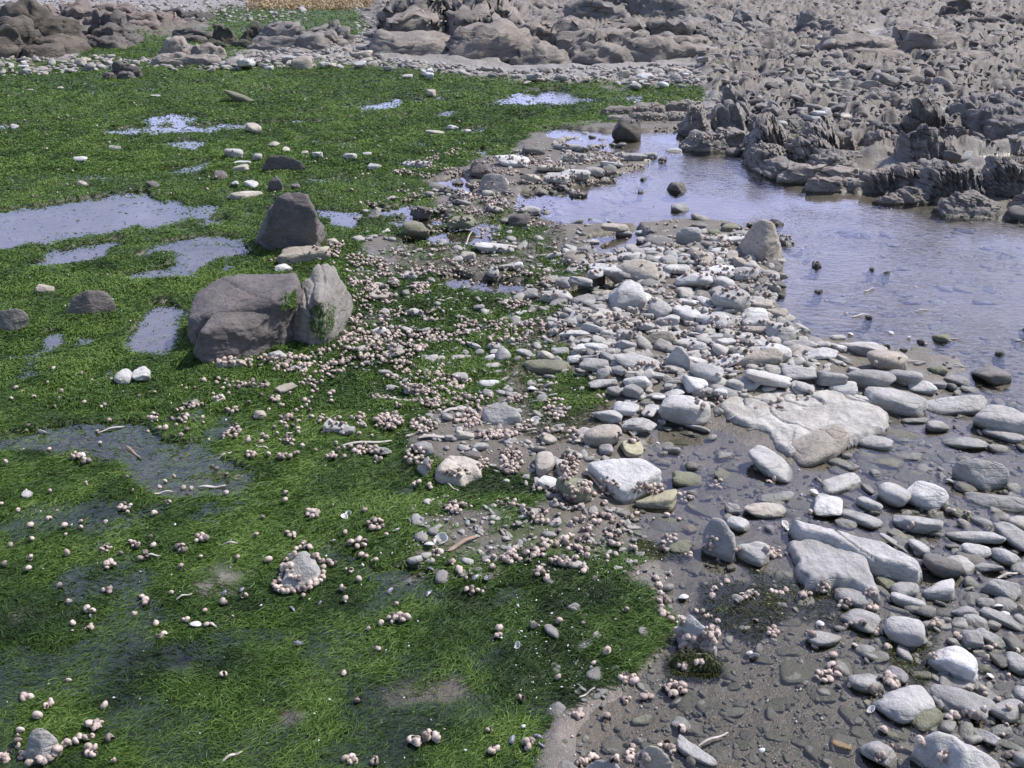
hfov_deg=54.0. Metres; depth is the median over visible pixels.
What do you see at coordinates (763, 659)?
cobble
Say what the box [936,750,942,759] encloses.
sea snail
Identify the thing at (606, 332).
cobble
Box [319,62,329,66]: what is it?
stone
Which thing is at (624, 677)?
sea snail
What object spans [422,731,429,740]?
sea snail
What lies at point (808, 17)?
outcrop
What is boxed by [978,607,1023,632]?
cobble
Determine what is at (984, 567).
cobble
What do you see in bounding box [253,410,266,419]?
stone
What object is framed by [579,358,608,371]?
cobble
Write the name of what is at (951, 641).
cobble
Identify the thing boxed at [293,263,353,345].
boulder
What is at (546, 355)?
cobble
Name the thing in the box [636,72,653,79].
stone
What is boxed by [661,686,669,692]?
sea snail
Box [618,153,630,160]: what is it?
stone
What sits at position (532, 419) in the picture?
clam shell
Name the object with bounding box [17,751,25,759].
sea snail
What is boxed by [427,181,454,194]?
stone
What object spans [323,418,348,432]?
stone
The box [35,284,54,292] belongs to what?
stone
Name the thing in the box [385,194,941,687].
moss film
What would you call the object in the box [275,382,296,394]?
stone
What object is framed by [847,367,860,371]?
cobble
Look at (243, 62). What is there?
stone
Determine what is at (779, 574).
cobble
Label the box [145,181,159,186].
stone
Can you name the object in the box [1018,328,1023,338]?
stone
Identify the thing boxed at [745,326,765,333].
cobble
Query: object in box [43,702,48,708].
sea snail
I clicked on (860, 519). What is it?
cobble
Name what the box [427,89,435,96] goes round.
stone
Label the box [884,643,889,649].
sea snail
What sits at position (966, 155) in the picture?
rock
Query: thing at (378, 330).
cobble
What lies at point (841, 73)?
rock
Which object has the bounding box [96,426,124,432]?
splinter
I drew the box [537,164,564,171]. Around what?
stone
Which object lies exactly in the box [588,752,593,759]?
sea snail
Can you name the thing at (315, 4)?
dry wrack
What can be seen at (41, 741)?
rock
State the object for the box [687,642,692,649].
sea snail
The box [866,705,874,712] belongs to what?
clam shell
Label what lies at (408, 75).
stone
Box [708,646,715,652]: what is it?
sea snail
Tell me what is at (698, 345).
cobble
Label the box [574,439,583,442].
driftwood
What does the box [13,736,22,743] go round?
sea snail
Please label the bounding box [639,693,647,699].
sea snail
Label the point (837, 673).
sea snail
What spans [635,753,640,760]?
sea snail
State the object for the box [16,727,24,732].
sea snail
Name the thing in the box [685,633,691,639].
sea snail
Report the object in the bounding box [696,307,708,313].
cobble
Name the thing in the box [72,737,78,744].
sea snail
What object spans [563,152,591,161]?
stone
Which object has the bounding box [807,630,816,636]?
sea snail
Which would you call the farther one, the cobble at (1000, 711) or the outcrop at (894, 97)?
the outcrop at (894, 97)
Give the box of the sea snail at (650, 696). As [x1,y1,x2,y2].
[647,693,653,698]
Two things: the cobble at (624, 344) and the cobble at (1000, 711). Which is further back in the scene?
the cobble at (624, 344)
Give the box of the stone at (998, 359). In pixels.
[992,350,1004,368]
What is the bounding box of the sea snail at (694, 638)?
[691,634,696,641]
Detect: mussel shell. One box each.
[293,641,302,645]
[386,587,392,593]
[471,574,479,580]
[509,735,514,743]
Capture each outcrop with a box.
[0,0,91,58]
[43,0,185,29]
[80,9,144,48]
[102,60,143,78]
[149,35,226,66]
[155,8,213,21]
[170,27,212,42]
[206,21,260,47]
[247,19,354,51]
[369,0,533,63]
[508,15,634,65]
[515,0,563,12]
[564,0,697,21]
[597,17,719,62]
[601,99,704,120]
[671,8,781,36]
[676,99,749,155]
[694,23,761,50]
[721,83,800,137]
[735,112,861,185]
[774,162,895,194]
[780,102,834,122]
[796,8,835,30]
[814,22,998,59]
[836,129,892,157]
[862,165,932,209]
[864,91,901,110]
[869,95,968,140]
[890,123,981,176]
[912,155,1023,222]
[938,0,984,18]
[946,92,1023,140]
[967,13,1023,25]
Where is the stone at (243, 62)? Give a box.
[236,58,255,66]
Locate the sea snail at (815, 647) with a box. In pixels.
[811,644,818,650]
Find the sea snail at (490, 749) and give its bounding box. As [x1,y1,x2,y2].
[487,744,495,752]
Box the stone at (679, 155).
[663,148,682,159]
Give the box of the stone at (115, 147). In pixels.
[108,145,120,149]
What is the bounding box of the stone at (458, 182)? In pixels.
[452,179,463,186]
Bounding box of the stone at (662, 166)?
[657,157,667,169]
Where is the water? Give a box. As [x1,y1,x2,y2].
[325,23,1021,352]
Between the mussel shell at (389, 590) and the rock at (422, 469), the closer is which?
the mussel shell at (389, 590)
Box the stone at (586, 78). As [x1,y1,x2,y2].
[582,76,590,81]
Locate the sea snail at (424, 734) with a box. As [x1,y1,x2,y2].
[420,733,427,742]
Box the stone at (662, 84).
[658,81,668,87]
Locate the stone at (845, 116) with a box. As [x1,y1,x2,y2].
[840,113,851,119]
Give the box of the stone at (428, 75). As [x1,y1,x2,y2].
[425,72,433,78]
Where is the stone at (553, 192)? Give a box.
[549,190,558,195]
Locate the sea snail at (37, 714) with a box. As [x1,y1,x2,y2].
[32,711,42,718]
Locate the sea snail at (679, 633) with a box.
[676,630,683,636]
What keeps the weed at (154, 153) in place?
on the ground
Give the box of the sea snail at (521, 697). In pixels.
[518,694,524,700]
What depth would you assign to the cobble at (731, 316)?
4.22 m
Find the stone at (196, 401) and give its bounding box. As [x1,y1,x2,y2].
[185,399,200,406]
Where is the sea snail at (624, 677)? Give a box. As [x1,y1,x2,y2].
[622,671,628,679]
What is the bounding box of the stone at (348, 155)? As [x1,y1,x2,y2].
[343,153,356,158]
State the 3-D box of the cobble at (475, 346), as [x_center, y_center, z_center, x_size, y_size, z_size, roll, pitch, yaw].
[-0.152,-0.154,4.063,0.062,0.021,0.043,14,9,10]
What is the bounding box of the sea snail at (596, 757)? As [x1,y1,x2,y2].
[592,752,598,760]
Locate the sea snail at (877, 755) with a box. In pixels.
[873,752,880,762]
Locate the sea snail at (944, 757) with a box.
[940,754,947,762]
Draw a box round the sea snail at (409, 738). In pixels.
[407,735,414,742]
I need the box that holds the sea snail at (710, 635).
[708,632,713,638]
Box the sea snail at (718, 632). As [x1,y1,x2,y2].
[714,630,720,638]
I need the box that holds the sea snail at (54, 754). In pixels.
[51,751,57,756]
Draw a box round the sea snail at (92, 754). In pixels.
[88,750,95,757]
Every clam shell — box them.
[189,621,200,626]
[433,532,447,544]
[514,641,519,648]
[530,416,538,422]
[678,594,688,598]
[750,653,758,658]
[782,520,787,526]
[809,489,818,493]
[816,620,823,625]
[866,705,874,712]
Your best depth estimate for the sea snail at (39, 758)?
2.08 m
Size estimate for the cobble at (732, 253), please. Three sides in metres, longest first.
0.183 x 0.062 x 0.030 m
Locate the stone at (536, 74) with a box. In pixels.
[531,72,541,78]
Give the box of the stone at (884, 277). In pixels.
[880,271,889,285]
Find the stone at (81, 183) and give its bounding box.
[77,180,88,186]
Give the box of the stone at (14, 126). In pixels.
[10,124,19,129]
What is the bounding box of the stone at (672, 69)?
[667,68,678,72]
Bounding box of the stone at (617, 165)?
[600,161,622,167]
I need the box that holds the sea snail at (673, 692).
[668,689,677,697]
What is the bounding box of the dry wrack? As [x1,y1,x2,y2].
[244,0,372,10]
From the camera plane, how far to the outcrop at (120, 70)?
10.91 m
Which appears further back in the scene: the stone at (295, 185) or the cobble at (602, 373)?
the stone at (295, 185)
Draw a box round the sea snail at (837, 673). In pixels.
[833,670,841,677]
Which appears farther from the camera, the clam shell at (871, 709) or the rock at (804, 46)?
the rock at (804, 46)
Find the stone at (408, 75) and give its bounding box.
[403,74,412,77]
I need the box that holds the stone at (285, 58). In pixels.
[281,55,296,62]
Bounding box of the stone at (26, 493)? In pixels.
[21,490,32,497]
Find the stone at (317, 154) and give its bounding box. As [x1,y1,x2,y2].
[312,152,322,157]
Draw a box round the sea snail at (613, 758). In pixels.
[609,756,617,763]
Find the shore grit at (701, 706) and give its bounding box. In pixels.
[557,234,1023,767]
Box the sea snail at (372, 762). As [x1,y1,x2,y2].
[370,758,378,765]
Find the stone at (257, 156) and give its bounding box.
[252,153,261,160]
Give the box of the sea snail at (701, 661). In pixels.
[698,658,704,664]
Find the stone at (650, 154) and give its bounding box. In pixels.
[643,152,657,163]
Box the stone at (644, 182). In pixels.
[640,177,648,187]
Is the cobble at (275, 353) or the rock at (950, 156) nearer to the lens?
the cobble at (275, 353)
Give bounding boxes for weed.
[0,1,780,174]
[0,353,764,767]
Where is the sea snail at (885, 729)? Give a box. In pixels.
[879,725,887,733]
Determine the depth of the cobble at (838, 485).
3.10 m
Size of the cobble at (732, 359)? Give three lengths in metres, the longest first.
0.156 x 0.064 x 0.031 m
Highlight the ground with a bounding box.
[0,0,1023,767]
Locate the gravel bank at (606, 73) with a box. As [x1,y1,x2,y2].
[0,0,705,85]
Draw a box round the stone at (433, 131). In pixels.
[425,130,444,133]
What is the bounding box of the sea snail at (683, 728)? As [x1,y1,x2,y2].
[678,723,685,732]
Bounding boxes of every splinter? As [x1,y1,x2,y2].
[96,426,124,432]
[198,485,225,487]
[221,751,242,761]
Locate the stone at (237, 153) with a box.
[224,148,243,158]
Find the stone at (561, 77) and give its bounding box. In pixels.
[553,74,567,80]
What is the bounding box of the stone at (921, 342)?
[916,338,927,347]
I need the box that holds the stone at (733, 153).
[725,147,740,158]
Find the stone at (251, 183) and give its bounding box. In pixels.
[244,180,258,188]
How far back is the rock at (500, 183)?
6.29 m
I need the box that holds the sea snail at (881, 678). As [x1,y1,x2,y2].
[878,675,884,681]
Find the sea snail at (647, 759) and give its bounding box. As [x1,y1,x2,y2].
[642,756,650,765]
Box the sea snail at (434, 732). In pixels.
[431,731,437,740]
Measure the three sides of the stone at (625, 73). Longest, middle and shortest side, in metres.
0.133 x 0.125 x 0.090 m
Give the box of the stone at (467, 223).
[446,215,475,229]
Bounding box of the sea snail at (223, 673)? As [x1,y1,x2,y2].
[219,671,227,676]
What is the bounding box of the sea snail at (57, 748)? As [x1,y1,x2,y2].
[52,744,62,752]
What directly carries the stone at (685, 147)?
on the ground
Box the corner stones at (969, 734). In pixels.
[852,483,1023,767]
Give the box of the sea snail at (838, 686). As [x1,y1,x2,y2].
[835,683,842,689]
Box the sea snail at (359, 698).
[353,695,362,702]
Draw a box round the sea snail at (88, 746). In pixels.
[83,742,92,754]
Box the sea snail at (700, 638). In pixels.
[697,634,704,643]
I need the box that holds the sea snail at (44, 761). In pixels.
[41,757,47,764]
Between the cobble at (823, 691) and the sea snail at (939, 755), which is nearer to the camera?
the sea snail at (939, 755)
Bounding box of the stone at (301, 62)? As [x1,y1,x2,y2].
[291,56,311,69]
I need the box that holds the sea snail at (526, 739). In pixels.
[522,737,529,743]
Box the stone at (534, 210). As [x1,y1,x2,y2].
[519,206,539,215]
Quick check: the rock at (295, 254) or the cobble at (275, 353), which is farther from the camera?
the rock at (295, 254)
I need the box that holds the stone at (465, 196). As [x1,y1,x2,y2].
[457,191,471,197]
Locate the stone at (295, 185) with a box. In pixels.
[291,183,299,189]
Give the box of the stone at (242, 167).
[232,164,248,171]
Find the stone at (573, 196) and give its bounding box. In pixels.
[569,191,587,200]
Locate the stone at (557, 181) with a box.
[544,172,569,183]
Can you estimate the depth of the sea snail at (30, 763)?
2.08 m
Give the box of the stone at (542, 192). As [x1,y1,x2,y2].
[535,189,548,196]
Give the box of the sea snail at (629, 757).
[625,754,633,763]
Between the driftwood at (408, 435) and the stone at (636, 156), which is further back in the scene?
the stone at (636, 156)
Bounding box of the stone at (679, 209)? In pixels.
[671,203,688,215]
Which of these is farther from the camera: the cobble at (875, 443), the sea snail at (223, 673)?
the cobble at (875, 443)
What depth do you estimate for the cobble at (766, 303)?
4.34 m
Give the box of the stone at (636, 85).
[629,82,641,88]
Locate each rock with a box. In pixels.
[0,308,28,331]
[25,728,62,765]
[67,290,115,314]
[262,155,304,172]
[267,176,283,192]
[277,246,329,264]
[281,551,320,593]
[417,456,429,475]
[435,455,482,486]
[479,173,508,193]
[481,402,520,425]
[587,760,619,767]
[588,458,661,503]
[607,258,658,283]
[608,281,647,311]
[633,746,672,767]
[644,331,677,343]
[664,346,690,369]
[667,649,722,676]
[675,615,716,658]
[676,227,701,243]
[695,57,708,62]
[701,518,735,563]
[718,388,889,457]
[733,348,782,366]
[754,103,766,110]
[786,538,880,605]
[788,520,921,585]
[800,45,808,48]
[803,115,821,120]
[818,79,827,82]
[821,107,832,117]
[823,60,833,64]
[829,78,841,84]
[829,103,844,111]
[835,71,846,75]
[851,118,861,121]
[857,80,882,89]
[859,63,872,68]
[878,72,899,86]
[908,731,999,767]
[940,150,963,162]
[946,92,955,97]
[951,459,1008,492]
[961,151,972,160]
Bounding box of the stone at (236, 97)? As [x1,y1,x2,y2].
[223,90,252,102]
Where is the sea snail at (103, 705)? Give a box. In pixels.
[100,700,107,709]
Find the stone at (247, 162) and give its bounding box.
[233,160,250,163]
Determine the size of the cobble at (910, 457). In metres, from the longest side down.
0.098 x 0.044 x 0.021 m
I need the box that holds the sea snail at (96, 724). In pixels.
[93,722,100,727]
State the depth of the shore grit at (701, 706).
2.58 m
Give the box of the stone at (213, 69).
[207,67,215,72]
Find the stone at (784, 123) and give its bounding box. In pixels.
[777,120,787,127]
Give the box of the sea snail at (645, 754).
[642,751,648,757]
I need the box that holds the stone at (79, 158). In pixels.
[73,156,87,161]
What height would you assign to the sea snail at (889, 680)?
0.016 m
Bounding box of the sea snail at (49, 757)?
[46,754,54,760]
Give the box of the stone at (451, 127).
[446,125,458,129]
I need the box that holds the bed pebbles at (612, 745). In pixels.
[544,205,1023,767]
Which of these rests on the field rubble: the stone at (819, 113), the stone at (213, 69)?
the stone at (819, 113)
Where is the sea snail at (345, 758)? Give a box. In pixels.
[341,754,349,761]
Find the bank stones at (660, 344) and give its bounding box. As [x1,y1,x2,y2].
[547,227,846,417]
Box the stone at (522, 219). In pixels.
[508,213,530,225]
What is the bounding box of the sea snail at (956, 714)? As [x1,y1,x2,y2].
[953,710,960,718]
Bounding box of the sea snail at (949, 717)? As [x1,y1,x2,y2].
[944,714,953,720]
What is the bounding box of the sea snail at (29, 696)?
[26,693,33,699]
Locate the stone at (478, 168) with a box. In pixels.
[469,159,493,178]
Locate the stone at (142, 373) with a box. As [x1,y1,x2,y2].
[132,366,150,381]
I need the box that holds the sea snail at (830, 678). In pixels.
[824,675,833,682]
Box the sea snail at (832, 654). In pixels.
[828,651,837,657]
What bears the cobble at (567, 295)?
on the ground
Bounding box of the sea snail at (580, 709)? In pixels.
[577,707,584,716]
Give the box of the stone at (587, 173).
[561,169,590,179]
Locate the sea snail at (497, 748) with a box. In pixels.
[492,745,499,751]
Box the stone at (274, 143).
[269,141,279,146]
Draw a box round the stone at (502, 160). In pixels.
[495,155,529,167]
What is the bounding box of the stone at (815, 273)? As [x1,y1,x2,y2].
[809,261,821,278]
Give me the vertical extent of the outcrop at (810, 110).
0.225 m
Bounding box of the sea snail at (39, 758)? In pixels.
[35,755,42,762]
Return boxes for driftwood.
[342,440,391,445]
[405,427,432,436]
[419,434,444,438]
[443,406,465,411]
[447,535,477,551]
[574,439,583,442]
[997,572,1017,578]
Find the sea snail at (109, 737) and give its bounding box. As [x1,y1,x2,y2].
[105,733,114,741]
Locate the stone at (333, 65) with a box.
[328,62,335,67]
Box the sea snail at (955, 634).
[953,631,959,637]
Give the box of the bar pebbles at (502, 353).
[349,130,659,586]
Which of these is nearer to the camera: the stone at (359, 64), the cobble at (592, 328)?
the cobble at (592, 328)
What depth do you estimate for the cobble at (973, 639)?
2.43 m
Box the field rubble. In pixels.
[694,0,1023,153]
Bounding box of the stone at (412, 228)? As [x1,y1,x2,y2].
[402,221,428,238]
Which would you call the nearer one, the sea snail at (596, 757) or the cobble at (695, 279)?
the sea snail at (596, 757)
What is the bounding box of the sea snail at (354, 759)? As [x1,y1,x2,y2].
[352,757,357,764]
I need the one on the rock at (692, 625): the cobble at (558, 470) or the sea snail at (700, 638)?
the sea snail at (700, 638)
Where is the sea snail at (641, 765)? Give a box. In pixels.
[638,759,645,767]
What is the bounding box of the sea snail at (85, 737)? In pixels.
[82,734,91,740]
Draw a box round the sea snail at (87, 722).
[83,719,91,726]
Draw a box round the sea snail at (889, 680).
[886,678,893,685]
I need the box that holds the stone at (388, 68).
[382,66,393,70]
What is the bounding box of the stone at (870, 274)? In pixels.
[866,267,874,281]
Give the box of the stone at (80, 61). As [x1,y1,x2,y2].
[75,58,86,64]
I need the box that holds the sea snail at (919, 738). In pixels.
[915,735,924,744]
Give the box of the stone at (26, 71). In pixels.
[18,68,31,73]
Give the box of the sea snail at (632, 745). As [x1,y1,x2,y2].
[629,743,635,748]
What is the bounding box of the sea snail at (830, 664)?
[827,661,835,669]
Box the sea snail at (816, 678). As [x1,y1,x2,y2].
[814,674,820,680]
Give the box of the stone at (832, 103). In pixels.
[829,102,838,106]
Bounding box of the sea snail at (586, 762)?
[580,756,588,765]
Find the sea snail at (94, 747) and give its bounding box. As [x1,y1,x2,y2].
[91,743,97,751]
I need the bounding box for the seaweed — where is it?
[0,159,611,414]
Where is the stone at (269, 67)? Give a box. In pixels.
[264,66,273,69]
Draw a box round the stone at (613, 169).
[602,166,616,175]
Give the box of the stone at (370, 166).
[367,163,380,169]
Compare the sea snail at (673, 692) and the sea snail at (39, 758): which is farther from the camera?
the sea snail at (673, 692)
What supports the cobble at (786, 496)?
on the ground
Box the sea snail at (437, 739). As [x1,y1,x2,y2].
[434,735,440,743]
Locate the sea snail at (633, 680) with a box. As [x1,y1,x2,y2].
[629,677,638,684]
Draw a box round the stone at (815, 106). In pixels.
[803,104,823,109]
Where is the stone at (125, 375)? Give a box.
[114,369,132,384]
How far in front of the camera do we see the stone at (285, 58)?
11.72 m
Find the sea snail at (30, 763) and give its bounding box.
[25,759,33,766]
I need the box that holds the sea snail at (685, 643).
[682,640,688,646]
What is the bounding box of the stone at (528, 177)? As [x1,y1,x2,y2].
[520,174,539,183]
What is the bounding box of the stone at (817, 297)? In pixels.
[812,289,822,304]
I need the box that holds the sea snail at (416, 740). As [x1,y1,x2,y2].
[413,737,419,746]
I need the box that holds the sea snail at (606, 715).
[601,712,610,718]
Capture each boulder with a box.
[187,273,302,363]
[255,192,326,250]
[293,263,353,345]
[738,219,781,261]
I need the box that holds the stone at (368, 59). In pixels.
[359,57,371,63]
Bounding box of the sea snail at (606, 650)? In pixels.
[603,646,610,654]
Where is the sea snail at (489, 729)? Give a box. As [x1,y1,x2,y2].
[485,726,491,731]
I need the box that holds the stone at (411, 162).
[402,161,431,167]
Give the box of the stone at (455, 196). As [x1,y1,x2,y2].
[449,194,462,200]
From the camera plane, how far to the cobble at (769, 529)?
2.88 m
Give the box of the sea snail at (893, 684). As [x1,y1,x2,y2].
[890,681,896,687]
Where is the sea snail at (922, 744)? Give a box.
[916,740,925,746]
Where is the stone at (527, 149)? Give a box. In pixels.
[522,144,544,154]
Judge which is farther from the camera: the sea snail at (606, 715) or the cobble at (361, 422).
the cobble at (361, 422)
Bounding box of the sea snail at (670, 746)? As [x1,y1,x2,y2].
[667,743,677,753]
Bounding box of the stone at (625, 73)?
[618,70,630,77]
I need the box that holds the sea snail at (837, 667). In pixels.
[832,665,840,670]
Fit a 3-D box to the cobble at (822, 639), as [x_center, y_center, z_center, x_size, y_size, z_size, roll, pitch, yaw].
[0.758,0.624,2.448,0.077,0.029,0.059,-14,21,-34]
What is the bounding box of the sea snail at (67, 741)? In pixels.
[64,738,71,745]
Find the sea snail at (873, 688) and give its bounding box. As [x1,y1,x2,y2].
[869,683,877,694]
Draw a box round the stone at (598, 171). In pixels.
[584,167,604,176]
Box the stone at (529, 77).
[526,74,536,80]
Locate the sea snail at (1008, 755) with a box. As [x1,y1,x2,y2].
[1004,750,1012,758]
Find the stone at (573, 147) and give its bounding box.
[552,144,582,150]
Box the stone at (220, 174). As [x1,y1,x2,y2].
[214,170,228,180]
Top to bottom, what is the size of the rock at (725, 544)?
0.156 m
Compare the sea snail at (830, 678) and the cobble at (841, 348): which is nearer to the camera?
the sea snail at (830, 678)
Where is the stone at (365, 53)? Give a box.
[354,50,372,57]
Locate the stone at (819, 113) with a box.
[811,111,827,115]
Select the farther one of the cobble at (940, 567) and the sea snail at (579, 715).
the cobble at (940, 567)
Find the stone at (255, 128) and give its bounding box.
[246,123,261,133]
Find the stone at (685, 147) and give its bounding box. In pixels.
[680,145,689,151]
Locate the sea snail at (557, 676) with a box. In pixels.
[555,673,560,679]
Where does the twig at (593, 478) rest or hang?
on the ground
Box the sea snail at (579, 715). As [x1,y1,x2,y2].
[576,712,582,719]
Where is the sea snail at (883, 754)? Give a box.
[880,751,887,758]
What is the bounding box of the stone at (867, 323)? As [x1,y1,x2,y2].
[861,315,872,330]
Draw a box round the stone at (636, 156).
[629,153,646,160]
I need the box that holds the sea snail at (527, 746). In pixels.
[524,742,531,751]
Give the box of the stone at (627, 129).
[612,117,641,141]
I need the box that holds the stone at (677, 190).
[666,182,687,199]
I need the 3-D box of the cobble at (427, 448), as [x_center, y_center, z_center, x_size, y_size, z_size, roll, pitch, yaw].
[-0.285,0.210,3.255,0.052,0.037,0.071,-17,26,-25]
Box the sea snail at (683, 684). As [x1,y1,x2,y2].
[678,680,687,688]
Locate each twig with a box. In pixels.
[126,446,140,457]
[583,470,606,493]
[698,732,727,745]
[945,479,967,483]
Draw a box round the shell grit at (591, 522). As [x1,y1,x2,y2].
[5,72,1023,767]
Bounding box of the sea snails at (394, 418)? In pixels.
[0,76,1023,735]
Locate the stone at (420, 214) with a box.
[410,206,432,219]
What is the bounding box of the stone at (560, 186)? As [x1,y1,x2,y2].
[558,184,567,191]
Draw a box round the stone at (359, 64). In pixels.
[353,60,366,67]
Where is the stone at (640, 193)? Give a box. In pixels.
[636,190,643,202]
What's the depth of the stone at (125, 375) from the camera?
3.75 m
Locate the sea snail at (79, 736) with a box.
[76,733,81,739]
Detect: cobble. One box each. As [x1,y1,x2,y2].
[215,359,245,367]
[226,191,262,200]
[268,350,286,361]
[275,264,292,271]
[289,365,309,370]
[326,238,338,245]
[339,425,355,435]
[356,418,366,427]
[368,447,391,454]
[369,291,391,299]
[371,327,386,335]
[384,348,404,356]
[402,272,418,279]
[404,383,424,394]
[405,308,424,316]
[413,441,433,456]
[445,435,454,440]
[452,372,467,381]
[455,430,473,439]
[460,251,475,259]
[463,451,480,459]
[467,342,480,349]
[474,242,516,252]
[478,380,498,386]
[484,354,495,360]
[487,342,500,349]
[490,349,497,353]
[512,321,530,326]
[513,262,523,269]
[516,348,531,356]
[518,288,537,299]
[524,359,570,374]
[535,451,554,476]
[537,475,556,486]
[538,290,572,303]
[539,434,556,444]
[540,350,554,359]
[543,275,557,284]
[545,276,552,281]
[553,347,568,355]
[555,277,569,287]
[555,459,568,475]
[556,476,592,503]
[559,330,590,335]
[560,279,571,288]
[561,244,576,249]
[561,255,593,263]
[564,250,585,262]
[564,317,586,326]
[567,355,580,362]
[568,276,592,286]
[572,433,583,439]
[573,344,586,353]
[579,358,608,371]
[581,323,601,332]
[581,354,596,359]
[583,424,621,446]
[584,343,608,350]
[587,269,603,278]
[588,379,616,388]
[589,239,599,246]
[589,263,621,276]
[590,312,612,326]
[591,410,622,423]
[596,368,609,378]
[599,290,611,295]
[599,444,613,454]
[600,351,613,362]
[601,223,628,231]
[601,330,611,335]
[606,386,621,396]
[610,364,624,374]
[613,353,660,371]
[613,401,638,415]
[616,231,631,238]
[616,329,632,340]
[616,340,636,349]
[617,252,639,259]
[620,440,642,457]
[621,417,656,433]
[622,376,649,387]
[622,384,643,398]
[630,527,646,534]
[631,714,651,725]
[633,230,642,236]
[635,489,676,512]
[636,236,644,244]
[636,320,653,330]
[640,313,653,318]
[641,404,658,417]
[642,247,664,254]
[644,292,651,301]
[644,371,664,379]
[646,226,656,234]
[646,329,665,334]
[647,297,671,318]
[649,516,690,532]
[652,395,665,399]
[653,459,671,465]
[656,314,679,325]
[657,419,665,425]
[659,395,710,425]
[663,389,684,396]
[663,446,680,456]
[664,248,678,258]
[664,264,689,274]
[664,383,673,389]
[668,539,691,554]
[669,438,688,444]
[670,689,701,717]
[671,305,700,320]
[671,716,699,734]
[672,331,685,334]
[672,471,701,488]
[673,338,707,351]
[675,271,713,286]
[675,734,717,767]
[677,298,698,305]
[678,253,691,258]
[682,375,707,393]
[682,524,697,533]
[685,424,710,432]
[685,461,698,472]
[687,247,712,266]
[687,500,716,517]
[688,332,699,336]
[689,222,706,228]
[689,356,705,362]
[690,363,723,381]
[692,387,712,396]
[695,312,729,328]
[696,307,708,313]
[697,296,714,307]
[700,265,734,277]
[705,701,722,710]
[706,470,716,475]
[707,252,721,260]
[708,229,720,234]
[708,333,722,337]
[709,353,743,367]
[710,276,734,287]
[711,248,727,254]
[711,288,750,311]
[712,388,727,395]
[714,338,735,345]
[714,467,739,482]
[715,311,738,318]
[715,452,734,461]
[719,667,735,675]
[720,223,737,231]
[720,462,747,471]
[724,502,740,515]
[726,249,738,263]
[726,378,743,390]
[726,516,749,532]
[727,236,743,244]
[727,681,740,690]
[728,739,749,750]
[730,346,753,356]
[732,257,745,266]
[733,267,758,280]
[733,332,753,338]
[735,541,769,566]
[739,285,752,294]
[739,647,751,658]
[741,307,767,317]
[742,314,769,326]
[743,502,786,518]
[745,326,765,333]
[745,337,766,345]
[745,369,791,387]
[746,222,754,228]
[748,445,792,484]
[750,299,772,308]
[750,653,774,663]
[757,491,793,503]
[760,343,791,362]
[764,524,774,534]
[764,730,791,741]
[765,308,788,317]
[765,322,795,342]
[765,700,784,712]
[770,219,783,231]
[770,695,797,705]
[771,612,800,626]
[774,571,801,587]
[775,647,801,656]
[776,293,784,301]
[778,234,795,250]
[779,660,818,684]
[781,365,796,372]
[782,341,795,345]
[782,367,816,379]
[787,499,809,509]
[788,359,805,366]
[791,423,849,467]
[792,340,816,348]
[793,323,810,334]
[796,381,814,392]
[797,735,817,746]
[804,347,837,360]
[805,685,837,703]
[806,631,840,647]
[813,493,842,516]
[815,371,847,385]
[816,688,830,695]
[818,756,856,767]
[822,473,860,495]
[825,728,846,737]
[827,457,858,471]
[829,381,857,395]
[831,740,851,752]
[833,587,873,610]
[835,519,856,529]
[836,344,847,352]
[838,342,887,355]
[838,509,882,528]
[839,608,880,633]
[839,705,859,725]
[841,492,857,500]
[844,673,884,693]
[846,369,895,388]
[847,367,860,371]
[850,726,871,739]
[853,394,871,402]
[855,459,878,471]
[856,496,882,512]
[856,741,899,767]
[858,435,893,453]
[860,712,872,721]
[861,483,874,494]
[862,700,876,711]
[863,454,903,468]
[864,386,928,417]
[866,350,907,370]
[869,469,880,479]
[871,685,936,725]
[874,575,895,590]
[877,585,890,597]
[878,482,911,507]
[879,533,908,553]
[882,605,909,614]
[884,428,920,444]
[884,616,924,647]
[886,528,908,537]
[886,729,906,741]
[887,665,908,684]
[889,369,922,386]
[890,452,922,461]
[890,582,919,596]
[891,515,943,535]
[891,592,925,607]
[894,468,930,482]
[902,417,928,423]
[906,481,948,512]
[908,380,937,394]
[908,539,929,557]
[908,707,944,734]
[911,346,939,354]
[912,671,931,679]
[915,452,940,462]
[921,579,954,602]
[923,553,963,579]
[925,420,949,432]
[926,395,987,415]
[927,365,947,374]
[927,646,979,683]
[929,684,994,719]
[932,334,954,348]
[932,381,946,388]
[941,437,988,449]
[943,375,969,386]
[944,531,1005,543]
[944,544,958,549]
[945,637,959,645]
[949,507,971,519]
[952,606,977,616]
[953,576,963,583]
[956,414,973,420]
[959,629,983,649]
[960,386,980,393]
[961,543,991,559]
[962,492,1023,512]
[962,613,988,628]
[970,365,1011,386]
[970,516,992,529]
[972,404,1023,435]
[973,681,1001,703]
[974,562,1003,572]
[976,597,995,608]
[976,627,1005,649]
[977,728,1000,745]
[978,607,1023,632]
[978,664,991,674]
[980,579,1021,601]
[982,428,1023,444]
[987,444,1007,454]
[987,620,1000,631]
[988,652,1007,668]
[989,699,1023,722]
[990,548,1020,566]
[990,724,1012,738]
[994,521,1023,551]
[999,739,1019,750]
[1002,631,1023,652]
[1004,651,1023,677]
[1010,562,1023,576]
[1012,685,1023,701]
[1013,614,1023,624]
[1015,444,1023,452]
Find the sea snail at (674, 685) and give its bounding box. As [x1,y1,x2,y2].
[671,683,678,688]
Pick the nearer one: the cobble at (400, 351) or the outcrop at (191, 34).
the cobble at (400, 351)

